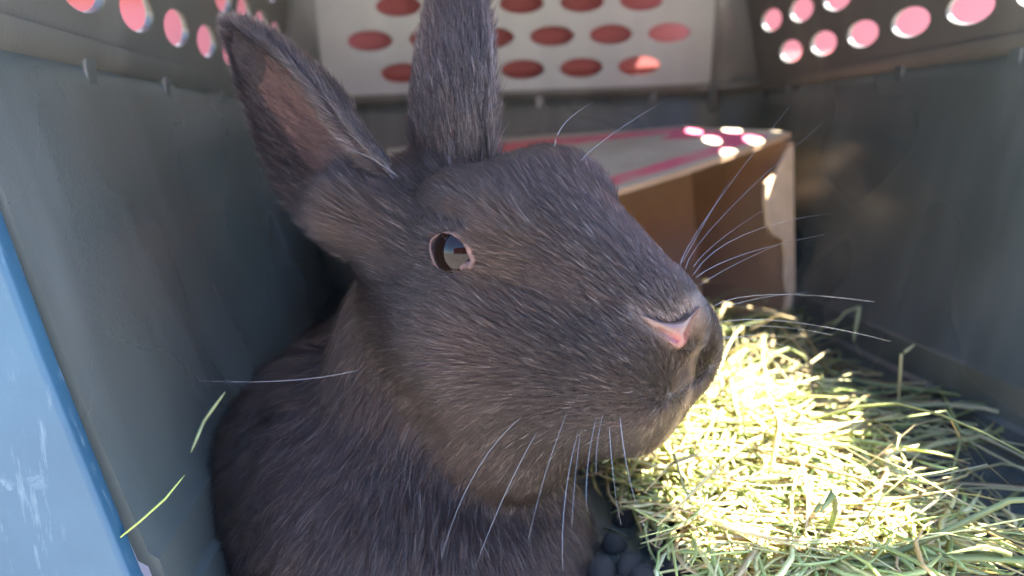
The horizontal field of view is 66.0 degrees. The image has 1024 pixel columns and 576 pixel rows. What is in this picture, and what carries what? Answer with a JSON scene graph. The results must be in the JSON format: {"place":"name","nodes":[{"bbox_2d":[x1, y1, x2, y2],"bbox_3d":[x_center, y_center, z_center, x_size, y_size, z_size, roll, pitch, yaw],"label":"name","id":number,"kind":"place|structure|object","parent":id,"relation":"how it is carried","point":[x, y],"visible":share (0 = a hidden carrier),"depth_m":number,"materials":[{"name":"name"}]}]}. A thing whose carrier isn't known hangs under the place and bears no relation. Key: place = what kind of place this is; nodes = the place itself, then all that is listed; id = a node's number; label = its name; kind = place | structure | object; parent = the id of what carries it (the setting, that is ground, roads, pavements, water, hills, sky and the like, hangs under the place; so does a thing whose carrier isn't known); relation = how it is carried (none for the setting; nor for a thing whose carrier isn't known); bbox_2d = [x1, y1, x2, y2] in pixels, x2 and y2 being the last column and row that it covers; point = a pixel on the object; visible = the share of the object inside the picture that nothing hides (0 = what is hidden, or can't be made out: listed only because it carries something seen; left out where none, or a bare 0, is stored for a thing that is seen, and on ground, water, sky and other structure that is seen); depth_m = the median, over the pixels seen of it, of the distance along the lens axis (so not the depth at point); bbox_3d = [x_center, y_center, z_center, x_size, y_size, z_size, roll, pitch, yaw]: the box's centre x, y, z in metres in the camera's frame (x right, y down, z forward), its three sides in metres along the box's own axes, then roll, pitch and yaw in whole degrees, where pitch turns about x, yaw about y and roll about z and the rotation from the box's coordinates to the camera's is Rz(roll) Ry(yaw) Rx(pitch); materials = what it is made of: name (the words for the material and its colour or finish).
{"place":"outdoors","nodes":[
{"label":"outdoors","id":0,"kind":"place"},
{"bbox_2d":[129,541,151,575],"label":"ground","id":1,"kind":"structure","parent":0,"point":[144,568],"depth_m":0.25,"materials":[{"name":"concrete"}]},
{"bbox_2d":[0,0,1023,575],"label":"pet carrier","id":2,"kind":"object","parent":1,"relation":"on","point":[170,274],"visible":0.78,"depth_m":0.29,"materials":[{"name":"plastic"}]},
{"bbox_2d":[120,475,184,536],"bbox_3d":[-0.080,0.049,0.172,0.015,0.012,0.009,-3,11,-5],"label":"hay stalk","id":3,"kind":"object","parent":2,"relation":"in","point":[150,511],"visible":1,"depth_m":0.17,"materials":[{"name":"plant"}]},
{"bbox_2d":[191,392,224,451],"bbox_3d":[-0.080,0.035,0.207,0.008,0.014,0.007,-3,11,-5],"label":"hay stalk","id":4,"kind":"object","parent":2,"relation":"in","point":[209,413],"visible":1,"depth_m":0.21,"materials":[{"name":"green plant"}]},
{"bbox_2d":[206,0,874,575],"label":"rabbit","id":5,"kind":"object","parent":2,"relation":"in","point":[486,362],"visible":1,"depth_m":0.18},
{"bbox_2d":[387,126,794,336],"bbox_3d":[0.041,-0.027,0.433,0.225,0.118,0.186,-3,11,-5],"label":"cardboard box","id":6,"kind":"object","parent":2,"relation":"in","point":[674,183],"visible":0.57,"depth_m":0.47,"materials":[{"name":"cardboard"}]},
{"bbox_2d":[586,555,615,575],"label":"dropping","id":7,"kind":"object","parent":2,"relation":"in","point":[602,565],"visible":1,"depth_m":0.20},
{"bbox_2d":[601,532,627,554],"bbox_3d":[0.028,0.071,0.218,0.008,0.007,0.008,1,11,15],"label":"dropping","id":8,"kind":"object","parent":2,"relation":"in","point":[612,543],"visible":1,"depth_m":0.21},
{"bbox_2d":[612,508,635,527],"bbox_3d":[0.033,0.068,0.232,0.007,0.006,0.007,-9,13,-33],"label":"dropping","id":9,"kind":"object","parent":2,"relation":"in","point":[627,519],"visible":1,"depth_m":0.23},
{"bbox_2d":[615,551,645,575],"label":"dropping","id":10,"kind":"object","parent":2,"relation":"in","point":[627,563],"visible":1,"depth_m":0.20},
{"bbox_2d":[630,563,654,575],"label":"dropping","id":11,"kind":"object","parent":2,"relation":"in","point":[646,569],"visible":1,"depth_m":0.20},
{"bbox_2d":[640,531,666,555],"bbox_3d":[0.039,0.071,0.217,0.008,0.007,0.008,6,14,36],"label":"dropping","id":12,"kind":"object","parent":2,"relation":"in","point":[654,549],"visible":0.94,"depth_m":0.21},
{"bbox_2d":[659,551,686,575],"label":"dropping","id":13,"kind":"object","parent":2,"relation":"in","point":[667,564],"visible":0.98,"depth_m":0.20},
{"bbox_2d":[576,274,1023,575],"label":"hay","id":14,"kind":"object","parent":2,"relation":"in","point":[751,473],"visible":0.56,"depth_m":0.23},
{"bbox_2d":[897,344,914,409],"bbox_3d":[0.141,0.034,0.282,0.006,0.028,0.002,-3,11,-5],"label":"hay stalk","id":15,"kind":"object","parent":14,"relation":"on","point":[900,369],"visible":0.89,"depth_m":0.28,"materials":[{"name":"plant"}]},
{"bbox_2d":[832,306,861,340],"bbox_3d":[0.154,0.015,0.357,0.012,0.014,0.012,-7,12,-25],"label":"hay stalk","id":16,"kind":"object","parent":2,"relation":"in","point":[857,316],"visible":1,"depth_m":0.36,"materials":[{"name":"plant"}]},
{"bbox_2d":[67,0,1023,82],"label":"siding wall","id":17,"kind":"structure","parent":1,"relation":"on","point":[912,21],"depth_m":0.55,"materials":[{"name":"red paint"}]}
]}

